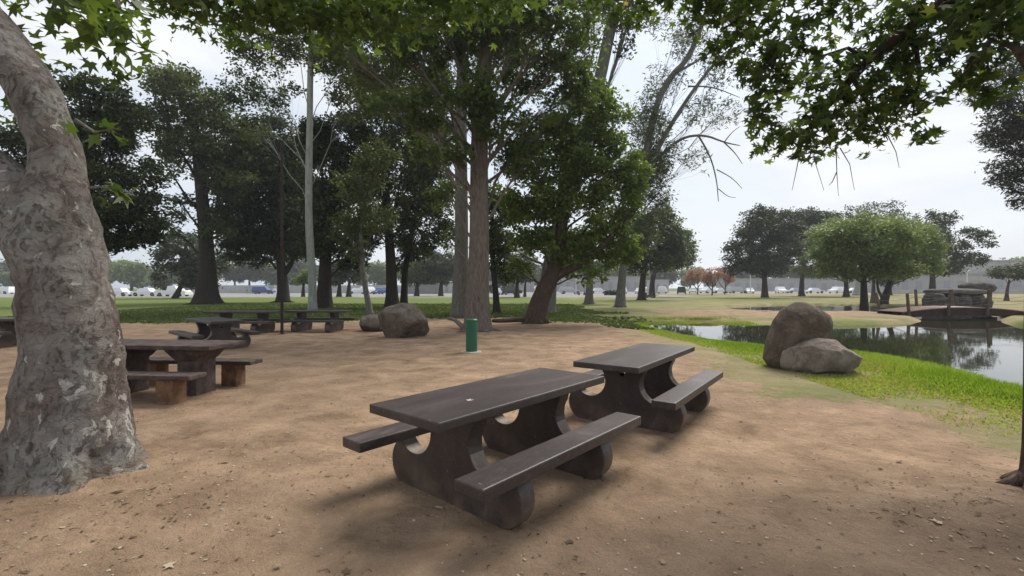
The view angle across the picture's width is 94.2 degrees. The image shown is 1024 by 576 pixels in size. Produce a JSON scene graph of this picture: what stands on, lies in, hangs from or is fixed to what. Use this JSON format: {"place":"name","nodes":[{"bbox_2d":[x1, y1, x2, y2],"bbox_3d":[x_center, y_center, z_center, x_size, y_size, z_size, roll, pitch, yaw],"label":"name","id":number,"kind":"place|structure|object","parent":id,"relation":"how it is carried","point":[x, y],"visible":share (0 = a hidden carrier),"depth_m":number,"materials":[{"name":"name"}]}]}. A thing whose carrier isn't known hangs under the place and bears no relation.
{"place":"outdoors","nodes":[
{"label":"outdoors","id":0,"kind":"place"},
{"bbox_2d":[185,285,400,292],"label":"boundary wall","id":1,"kind":"structure","parent":0,"point":[241,289],"depth_m":127.91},
{"bbox_2d":[0,288,1023,575],"bbox_3d":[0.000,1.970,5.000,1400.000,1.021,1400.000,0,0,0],"label":"ground","id":2,"kind":"structure","parent":0,"point":[646,478],"depth_m":3.82,"materials":[{"name":"soil"}]},
{"bbox_2d":[0,258,8,286],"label":"distant tree","id":3,"kind":"object","parent":2,"relation":"on","point":[3,267],"visible":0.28,"depth_m":222.85,"materials":[{"name":"green plant"}]},
{"bbox_2d":[0,271,13,286],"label":"distant tree","id":4,"kind":"object","parent":2,"relation":"on","point":[6,280],"visible":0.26,"depth_m":205.80,"materials":[{"name":"green plant"}]},
{"bbox_2d":[0,287,14,293],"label":"parked car","id":5,"kind":"object","parent":2,"relation":"on","point":[5,290],"visible":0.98,"depth_m":111.26,"materials":[{"name":"white paint"}]},
{"bbox_2d":[0,317,16,347],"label":"picnic table","id":6,"kind":"object","parent":2,"relation":"on","point":[8,338],"visible":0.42,"depth_m":12.45,"materials":[{"name":"brown paint"}]},
{"bbox_2d":[0,65,176,257],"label":"oak tree","id":7,"kind":"object","parent":2,"relation":"on","point":[123,112],"visible":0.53,"depth_m":24.76,"materials":[{"name":"green plant"}]},
{"bbox_2d":[108,259,127,283],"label":"distant tree","id":8,"kind":"object","parent":2,"relation":"on","point":[112,272],"visible":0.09,"depth_m":215.91,"materials":[{"name":"green plant"}]},
{"bbox_2d":[113,288,131,295],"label":"parked car","id":9,"kind":"object","parent":2,"relation":"on","point":[123,291],"visible":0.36,"depth_m":83.24,"materials":[{"name":"white paint"}]},
{"bbox_2d":[108,259,150,290],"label":"distant tree","id":10,"kind":"object","parent":2,"relation":"on","point":[132,273],"visible":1,"depth_m":202.78,"materials":[{"name":"green plant"}]},
{"bbox_2d":[130,288,157,295],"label":"parked car","id":11,"kind":"object","parent":2,"relation":"on","point":[143,291],"visible":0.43,"depth_m":83.18,"materials":[{"name":"white paint"}]},
{"bbox_2d":[129,266,158,288],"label":"distant tree","id":12,"kind":"object","parent":2,"relation":"on","point":[147,283],"visible":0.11,"depth_m":238.61,"materials":[{"name":"green plant"}]},
{"bbox_2d":[149,275,176,289],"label":"tree","id":13,"kind":"object","parent":2,"relation":"on","point":[164,284],"visible":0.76,"depth_m":103.48,"materials":[{"name":"green plant"}]},
{"bbox_2d":[154,286,192,295],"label":"parked car","id":14,"kind":"object","parent":2,"relation":"on","point":[170,290],"visible":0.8,"depth_m":81.07,"materials":[{"name":"white paint"}]},
{"bbox_2d":[143,228,233,297],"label":"pepper tree","id":15,"kind":"object","parent":2,"relation":"on","point":[188,257],"visible":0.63,"depth_m":65.81,"materials":[{"name":"green plant"}]},
{"bbox_2d":[123,339,262,404],"bbox_3d":[-5.230,1.223,7.130,2.150,0.795,1.560,0,0,6],"label":"picnic table","id":16,"kind":"object","parent":2,"relation":"on","point":[196,361],"visible":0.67,"depth_m":6.98,"materials":[{"name":"brown concrete"}]},
{"bbox_2d":[131,59,270,304],"bbox_3d":[-29.513,-9.745,44.297,13.540,22.954,6.739,0,0,0],"label":"tree","id":17,"kind":"object","parent":2,"relation":"on","point":[174,143],"visible":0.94,"depth_m":43.80,"materials":[{"name":"green plant"}]},
{"bbox_2d":[169,317,259,348],"bbox_3d":[-7.715,1.219,12.320,2.042,0.790,1.493,0,0,41],"label":"picnic table","id":18,"kind":"object","parent":2,"relation":"on","point":[214,330],"visible":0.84,"depth_m":12.09,"materials":[{"name":"brown paint"}]},
{"bbox_2d":[218,263,247,284],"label":"distant tree","id":19,"kind":"object","parent":2,"relation":"on","point":[234,274],"visible":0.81,"depth_m":203.93,"materials":[{"name":"green plant"}]},
{"bbox_2d":[195,310,289,333],"bbox_3d":[-9.150,1.204,16.300,2.407,0.790,1.493,0,0,-1],"label":"picnic table","id":20,"kind":"object","parent":2,"relation":"on","point":[263,322],"visible":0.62,"depth_m":16.10,"materials":[{"name":"brown paint"}]},
{"bbox_2d":[234,259,264,284],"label":"distant tree","id":21,"kind":"object","parent":2,"relation":"on","point":[253,275],"visible":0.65,"depth_m":209.43,"materials":[{"name":"green plant"}]},
{"bbox_2d":[243,286,276,292],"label":"building","id":22,"kind":"structure","parent":2,"relation":"on","point":[248,289],"depth_m":120.00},
{"bbox_2d":[252,287,275,293],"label":"parked car","id":23,"kind":"object","parent":2,"relation":"on","point":[256,290],"visible":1,"depth_m":111.10,"materials":[{"name":"blue paint"}]},
{"bbox_2d":[192,107,337,302],"bbox_3d":[-24.875,-8.284,49.144,15.450,19.975,10.736,0,0,0],"label":"oak tree","id":24,"kind":"object","parent":2,"relation":"on","point":[258,241],"visible":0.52,"depth_m":47.61,"materials":[{"name":"green plant"}]},
{"bbox_2d":[259,264,276,284],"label":"distant tree","id":25,"kind":"object","parent":2,"relation":"on","point":[269,276],"visible":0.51,"depth_m":213.44,"materials":[{"name":"green plant"}]},
{"bbox_2d":[0,0,562,495],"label":"sycamore tree","id":26,"kind":"object","parent":2,"relation":"on","point":[70,426],"visible":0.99,"depth_m":3.84,"materials":[{"name":"grey plant"}]},
{"bbox_2d":[280,140,284,334],"bbox_3d":[-7.655,-1.604,15.843,0.239,6.540,0.237,0,0,0],"label":"steel pole","id":27,"kind":"object","parent":2,"relation":"on","point":[281,285],"visible":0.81,"depth_m":15.81,"materials":[{"name":"metal"}]},
{"bbox_2d":[202,0,382,309],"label":"eucalyptus tree","id":28,"kind":"object","parent":2,"relation":"on","point":[288,53],"visible":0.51,"depth_m":30.98,"materials":[{"name":"green plant"}]},
{"bbox_2d":[270,258,318,284],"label":"distant tree","id":29,"kind":"object","parent":2,"relation":"on","point":[298,266],"visible":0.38,"depth_m":209.38,"materials":[{"name":"green plant"}]},
{"bbox_2d":[289,269,316,296],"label":"tree","id":30,"kind":"object","parent":2,"relation":"on","point":[302,279],"visible":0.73,"depth_m":77.58,"materials":[{"name":"green plant"}]},
{"bbox_2d":[277,310,356,332],"bbox_3d":[-7.000,1.231,17.200,2.285,0.790,1.493,0,0,1],"label":"picnic table","id":31,"kind":"object","parent":2,"relation":"on","point":[334,322],"visible":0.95,"depth_m":16.89,"materials":[{"name":"brown paint"}]},
{"bbox_2d":[2,303,655,329],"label":"lawn tufts","id":32,"kind":"object","parent":2,"relation":"on","point":[563,314],"visible":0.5,"depth_m":27.46,"materials":[{"name":"green plant"}]},
{"bbox_2d":[287,103,390,308],"bbox_3d":[-12.505,-5.864,34.497,7.425,15.130,5.757,0,0,0],"label":"oak tree","id":33,"kind":"object","parent":2,"relation":"on","point":[325,248],"visible":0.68,"depth_m":33.99,"materials":[{"name":"green plant"}]},
{"bbox_2d":[331,259,348,296],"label":"tree","id":34,"kind":"object","parent":2,"relation":"on","point":[339,291],"visible":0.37,"depth_m":77.48,"materials":[{"name":"green plant"}]},
{"bbox_2d":[331,263,369,296],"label":"tree","id":35,"kind":"object","parent":2,"relation":"on","point":[350,277],"visible":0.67,"depth_m":77.20,"materials":[{"name":"green plant"}]},
{"bbox_2d":[326,134,404,314],"bbox_3d":[-8.184,-3.469,26.791,4.275,10.293,3.435,0,0,-29],"label":"young tree","id":36,"kind":"object","parent":2,"relation":"on","point":[369,166],"visible":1,"depth_m":26.53,"materials":[{"name":"green plant"}]},
{"bbox_2d":[355,260,379,284],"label":"distant tree","id":37,"kind":"object","parent":2,"relation":"on","point":[369,276],"visible":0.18,"depth_m":208.71,"materials":[{"name":"green plant"}]},
{"bbox_2d":[359,314,381,330],"bbox_3d":[-5.054,1.316,17.299,0.935,0.674,0.809,0,0,0],"label":"boulder","id":38,"kind":"object","parent":2,"relation":"on","point":[369,322],"visible":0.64,"depth_m":16.95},
{"bbox_2d":[371,288,385,293],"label":"parked car","id":39,"kind":"object","parent":2,"relation":"on","point":[380,290],"visible":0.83,"depth_m":107.11,"materials":[{"name":"blue paint"}]},
{"bbox_2d":[369,259,401,284],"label":"distant tree","id":40,"kind":"object","parent":2,"relation":"on","point":[379,267],"visible":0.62,"depth_m":210.27,"materials":[{"name":"green plant"}]},
{"bbox_2d":[336,70,450,306],"bbox_3d":[-8.608,-7.571,36.034,9.410,18.520,6.137,0,0,0],"label":"elm tree","id":41,"kind":"object","parent":2,"relation":"on","point":[411,177],"visible":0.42,"depth_m":35.47,"materials":[{"name":"green plant"}]},
{"bbox_2d":[377,303,429,337],"bbox_3d":[-3.442,1.093,15.049,1.587,1.201,1.178,0,0,0],"label":"boulder","id":42,"kind":"object","parent":2,"relation":"on","point":[401,320],"visible":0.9,"depth_m":14.66,"materials":[{"name":"stone"}]},
{"bbox_2d":[397,260,438,295],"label":"tree","id":43,"kind":"object","parent":2,"relation":"on","point":[419,277],"visible":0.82,"depth_m":84.17,"materials":[{"name":"green plant"}]},
{"bbox_2d":[408,285,438,293],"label":"boundary fence","id":44,"kind":"object","parent":2,"relation":"on","point":[429,289],"visible":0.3,"depth_m":111.91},
{"bbox_2d":[395,70,456,303],"bbox_3d":[-6.648,-7.773,37.343,6.498,18.945,5.573,0,0,0],"label":"elm tree","id":45,"kind":"object","parent":2,"relation":"on","point":[444,224],"visible":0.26,"depth_m":37.00,"materials":[{"name":"green plant"}]},
{"bbox_2d":[417,250,453,295],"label":"tree","id":46,"kind":"object","parent":2,"relation":"on","point":[444,269],"visible":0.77,"depth_m":84.23,"materials":[{"name":"green plant"}]},
{"bbox_2d":[344,0,539,318],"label":"eucalyptus tree","id":47,"kind":"object","parent":2,"relation":"on","point":[460,272],"visible":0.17,"depth_m":24.29,"materials":[{"name":"green plant"}]},
{"bbox_2d":[436,283,452,292],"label":"site trailer","id":48,"kind":"object","parent":2,"relation":"on","point":[448,288],"visible":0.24,"depth_m":122.00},
{"bbox_2d":[306,0,609,332],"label":"sycamore tree","id":49,"kind":"object","parent":2,"relation":"on","point":[477,95],"visible":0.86,"depth_m":16.67,"materials":[{"name":"green plant"}]},
{"bbox_2d":[461,319,480,353],"bbox_3d":[-0.992,1.222,11.544,0.519,0.910,0.521,0,0,0],"label":"green post","id":50,"kind":"object","parent":2,"relation":"on","point":[471,336],"visible":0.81,"depth_m":11.42,"materials":[{"name":"metal"}]},
{"bbox_2d":[343,368,640,529],"bbox_3d":[-0.075,1.229,3.937,1.493,0.790,2.040,0,0,40],"label":"picnic table","id":51,"kind":"object","parent":2,"relation":"on","point":[536,437],"visible":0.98,"depth_m":3.57,"materials":[{"name":"brown paint"}]},
{"bbox_2d":[468,179,527,312],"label":"young tree","id":52,"kind":"object","parent":2,"relation":"on","point":[494,244],"visible":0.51,"depth_m":28.16,"materials":[{"name":"green plant"}]},
{"bbox_2d":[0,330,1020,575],"bbox_3d":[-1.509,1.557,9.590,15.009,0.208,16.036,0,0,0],"label":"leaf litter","id":53,"kind":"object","parent":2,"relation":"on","point":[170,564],"visible":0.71,"depth_m":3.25,"materials":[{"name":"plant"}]},
{"bbox_2d":[499,286,521,294],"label":"parked car","id":54,"kind":"object","parent":2,"relation":"on","point":[506,290],"visible":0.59,"depth_m":98.82,"materials":[{"name":"black paint"}]},
{"bbox_2d":[489,281,533,291],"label":"building","id":55,"kind":"structure","parent":2,"relation":"on","point":[529,287],"depth_m":150.00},
{"bbox_2d":[0,342,1023,574],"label":"pebbles","id":56,"kind":"object","parent":2,"relation":"on","point":[625,569],"visible":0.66,"depth_m":3.32,"materials":[{"name":"stone"}]},
{"bbox_2d":[496,254,538,297],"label":"tree","id":57,"kind":"object","parent":2,"relation":"on","point":[516,294],"visible":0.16,"depth_m":71.56,"materials":[{"name":"green plant"}]},
{"bbox_2d":[513,251,538,296],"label":"tree","id":58,"kind":"object","parent":2,"relation":"on","point":[530,281],"visible":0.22,"depth_m":77.76,"materials":[{"name":"green plant"}]},
{"bbox_2d":[42,357,1020,575],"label":"twig litter","id":59,"kind":"object","parent":2,"relation":"on","point":[652,523],"visible":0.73,"depth_m":3.26,"materials":[{"name":"brown plant"}]},
{"bbox_2d":[531,262,542,286],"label":"distant tree","id":60,"kind":"object","parent":2,"relation":"on","point":[538,269],"visible":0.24,"depth_m":217.26,"materials":[{"name":"green plant"}]},
{"bbox_2d":[559,287,579,293],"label":"parked car","id":61,"kind":"object","parent":2,"relation":"on","point":[563,290],"visible":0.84,"depth_m":111.06,"materials":[{"name":"silver paint"}]},
{"bbox_2d":[492,70,655,323],"bbox_3d":[2.730,-3.753,20.853,7.267,10.931,3.897,0,0,0],"label":"carob tree","id":62,"kind":"object","parent":2,"relation":"on","point":[545,201],"visible":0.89,"depth_m":20.34,"materials":[{"name":"green plant"}]},
{"bbox_2d":[489,0,665,312],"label":"elm tree","id":63,"kind":"object","parent":2,"relation":"on","point":[609,35],"visible":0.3,"depth_m":28.93,"materials":[{"name":"green plant"}]},
{"bbox_2d":[566,221,628,303],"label":"melaleuca tree","id":64,"kind":"object","parent":2,"relation":"on","point":[588,299],"visible":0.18,"depth_m":44.21,"materials":[{"name":"green plant"}]},
{"bbox_2d":[557,276,639,291],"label":"building","id":65,"kind":"structure","parent":2,"relation":"on","point":[632,283],"depth_m":170.00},
{"bbox_2d":[569,343,722,432],"bbox_3d":[1.606,1.215,5.942,1.493,0.790,2.150,0,0,35],"label":"picnic table","id":66,"kind":"object","parent":2,"relation":"on","point":[650,390],"visible":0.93,"depth_m":5.50,"materials":[{"name":"brown paint"}]},
{"bbox_2d":[646,280,668,292],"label":"building","id":67,"kind":"structure","parent":2,"relation":"on","point":[661,283],"depth_m":140.00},
{"bbox_2d":[626,204,691,299],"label":"ash tree","id":68,"kind":"object","parent":2,"relation":"on","point":[673,247],"visible":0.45,"depth_m":57.50,"materials":[{"name":"green plant"}]},
{"bbox_2d":[647,267,681,286],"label":"distant tree","id":69,"kind":"object","parent":2,"relation":"on","point":[671,277],"visible":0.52,"depth_m":214.71,"materials":[{"name":"green plant"}]},
{"bbox_2d":[648,216,701,296],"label":"ash tree","id":70,"kind":"object","parent":2,"relation":"on","point":[694,250],"visible":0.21,"depth_m":77.30,"materials":[{"name":"green plant"}]},
{"bbox_2d":[609,2,762,307],"bbox_3d":[13.458,-10.317,37.369,12.706,24.033,5.248,0,0,0],"label":"jacaranda tree","id":71,"kind":"object","parent":2,"relation":"on","point":[656,154],"visible":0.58,"depth_m":36.98,"materials":[{"name":"grey plant"}]},
{"bbox_2d":[678,266,701,288],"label":"distant tree","id":72,"kind":"object","parent":2,"relation":"on","point":[684,283],"visible":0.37,"depth_m":236.23,"materials":[{"name":"green plant"}]},
{"bbox_2d":[682,268,705,293],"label":"orange tree","id":73,"kind":"object","parent":2,"relation":"on","point":[690,276],"visible":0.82,"depth_m":103.68,"materials":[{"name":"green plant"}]},
{"bbox_2d":[698,287,715,292],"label":"parked car","id":74,"kind":"object","parent":2,"relation":"on","point":[706,289],"visible":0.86,"depth_m":125.18,"materials":[{"name":"white paint"}]},
{"bbox_2d":[699,267,724,294],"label":"orange tree","id":75,"kind":"object","parent":2,"relation":"on","point":[710,277],"visible":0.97,"depth_m":93.16,"materials":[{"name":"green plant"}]},
{"bbox_2d":[715,267,735,293],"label":"orange tree","id":76,"kind":"object","parent":2,"relation":"on","point":[726,280],"visible":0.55,"depth_m":103.69,"materials":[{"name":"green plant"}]},
{"bbox_2d":[716,264,755,278],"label":"distant tree","id":77,"kind":"object","parent":2,"relation":"on","point":[744,275],"visible":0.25,"depth_m":205.53,"materials":[{"name":"green plant"}]},
{"bbox_2d":[727,287,745,292],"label":"parked car","id":78,"kind":"object","parent":2,"relation":"on","point":[735,289],"visible":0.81,"depth_m":121.08,"materials":[{"name":"silver paint"}]},
{"bbox_2d":[718,202,812,297],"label":"oak tree","id":79,"kind":"object","parent":2,"relation":"on","point":[770,228],"visible":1,"depth_m":71.02,"materials":[{"name":"green plant"}]},
{"bbox_2d":[716,278,833,290],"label":"long building","id":80,"kind":"structure","parent":2,"relation":"on","point":[790,283],"depth_m":180.00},
{"bbox_2d":[767,256,795,277],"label":"distant tree","id":81,"kind":"object","parent":2,"relation":"on","point":[787,275],"visible":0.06,"depth_m":230.74,"materials":[{"name":"green plant"}]},
{"bbox_2d":[564,0,1023,489],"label":"sycamore tree","id":82,"kind":"object","parent":2,"relation":"on","point":[965,28],"visible":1,"depth_m":4.87,"materials":[{"name":"green plant"}]},
{"bbox_2d":[763,302,832,368],"bbox_3d":[5.601,1.003,9.350,1.221,1.430,0.845,0,0,0],"label":"boulder","id":83,"kind":"object","parent":2,"relation":"on","point":[794,323],"visible":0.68,"depth_m":9.05,"materials":[{"name":"stone"}]},
{"bbox_2d":[775,206,846,295],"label":"oak tree","id":84,"kind":"object","parent":2,"relation":"on","point":[812,216],"visible":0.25,"depth_m":83.94,"materials":[{"name":"green plant"}]},
{"bbox_2d":[804,288,824,292],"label":"parked car","id":85,"kind":"object","parent":2,"relation":"on","point":[811,290],"visible":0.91,"depth_m":121.15,"materials":[{"name":"white paint"}]},
{"bbox_2d":[611,316,1022,436],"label":"bank grass","id":86,"kind":"structure","parent":2,"relation":"on","point":[938,381],"depth_m":7.69,"materials":[{"name":"plant"}]},
{"bbox_2d":[780,338,862,373],"bbox_3d":[5.788,1.310,8.758,1.397,0.746,0.842,0,0,0],"label":"boulder","id":87,"kind":"object","parent":2,"relation":"on","point":[818,356],"visible":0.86,"depth_m":8.54,"materials":[{"name":"stone"}]},
{"bbox_2d":[790,215,857,296],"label":"elm tree","id":88,"kind":"object","parent":2,"relation":"on","point":[802,261],"visible":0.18,"depth_m":77.60,"materials":[{"name":"green plant"}]},
{"bbox_2d":[827,287,843,292],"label":"parked car","id":89,"kind":"object","parent":2,"relation":"on","point":[836,289],"visible":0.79,"depth_m":123.22,"materials":[{"name":"white paint"}]},
{"bbox_2d":[858,266,875,302],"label":"elm tree","id":90,"kind":"object","parent":2,"relation":"on","point":[872,297],"depth_m":46.61,"materials":[{"name":"grey plant"}]},
{"bbox_2d":[801,207,933,309],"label":"elm tree","id":91,"kind":"object","parent":2,"relation":"on","point":[878,254],"visible":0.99,"depth_m":36.73,"materials":[{"name":"green plant"}]},
{"bbox_2d":[841,198,922,294],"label":"robinia tree","id":92,"kind":"object","parent":2,"relation":"on","point":[856,290],"visible":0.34,"depth_m":92.99,"materials":[{"name":"light green leaves"},{"name":"dark bark"}]},
{"bbox_2d":[875,276,906,294],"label":"tree","id":93,"kind":"object","parent":2,"relation":"on","point":[883,282],"visible":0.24,"depth_m":93.06,"materials":[{"name":"green plant"}]},
{"bbox_2d":[856,208,953,305],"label":"elm tree","id":94,"kind":"object","parent":2,"relation":"on","point":[931,253],"visible":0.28,"depth_m":43.81,"materials":[{"name":"green plant"}]},
{"bbox_2d":[834,273,995,292],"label":"hall building","id":95,"kind":"structure","parent":2,"relation":"on","point":[942,282],"depth_m":130.00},
{"bbox_2d":[922,293,946,305],"bbox_3d":[31.565,1.014,35.602,0.887,1.215,1.586,0,0,0],"label":"boulder","id":96,"kind":"object","parent":2,"relation":"on","point":[939,302],"visible":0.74,"depth_m":35.21,"materials":[{"name":"stone"}]},
{"bbox_2d":[875,287,1023,316],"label":"footbridge","id":97,"kind":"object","parent":2,"relation":"on","point":[949,309],"visible":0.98,"depth_m":26.57,"materials":[{"name":"wood"}]},
{"bbox_2d":[945,295,958,305],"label":"boulder","id":98,"kind":"object","parent":2,"relation":"on","point":[956,301],"visible":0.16,"depth_m":35.13,"materials":[{"name":"stone"}]},
{"bbox_2d":[923,288,986,294],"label":"stone slab","id":99,"kind":"structure","parent":98,"relation":"on","point":[959,291],"depth_m":35.04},
{"bbox_2d":[957,281,996,291],"bbox_3d":[35.174,0.019,36.000,2.419,0.951,1.407,0,0,0],"label":"boulder","id":100,"kind":"object","parent":99,"relation":"on","point":[981,285],"visible":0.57,"depth_m":35.41,"materials":[{"name":"stone"}]},
{"bbox_2d":[923,209,1000,288],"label":"oak tree","id":101,"kind":"object","parent":2,"relation":"on","point":[961,256],"visible":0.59,"depth_m":71.32,"materials":[{"name":"green plant"}]},
{"bbox_2d":[958,294,971,306],"bbox_3d":[33.422,1.011,35.599,1.034,1.235,1.597,0,0,0],"label":"boulder","id":102,"kind":"object","parent":2,"relation":"on","point":[968,303],"visible":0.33,"depth_m":34.94,"materials":[{"name":"stone"}]},
{"bbox_2d":[970,294,984,306],"bbox_3d":[34.699,1.028,35.896,1.087,1.213,1.601,0,0,0],"label":"boulder","id":103,"kind":"object","parent":2,"relation":"on","point":[980,300],"visible":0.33,"depth_m":35.25,"materials":[{"name":"stone"}]},
{"bbox_2d":[944,260,1023,289],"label":"hall building","id":104,"kind":"structure","parent":2,"relation":"on","point":[1001,284],"depth_m":150.00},
{"bbox_2d":[996,277,1003,286],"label":"window","id":105,"kind":"structure","parent":104,"relation":"in","point":[999,282],"depth_m":149.94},
{"bbox_2d":[957,42,1023,210],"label":"pine tree","id":106,"kind":"object","parent":2,"relation":"on","point":[1009,132],"visible":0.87,"depth_m":24.36,"materials":[{"name":"green plant"}]},
{"bbox_2d":[983,261,1023,300],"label":"acacia tree","id":107,"kind":"object","parent":2,"relation":"on","point":[1015,271],"visible":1,"depth_m":54.79,"materials":[{"name":"green plant"}]},
{"bbox_2d":[0,0,1023,287],"label":"sky","id":108,"kind":"structure","parent":0,"point":[942,176],"materials":[{"name":"white"}]},
{"bbox_2d":[647,305,1022,385],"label":"pond water","id":109,"kind":"structure","parent":0,"point":[991,346],"depth_m":16.57,"materials":[{"name":"liquid"}]},
{"bbox_2d":[880,290,1023,293],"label":"boundary wall","id":110,"kind":"structure","parent":0,"point":[921,291],"depth_m":111.91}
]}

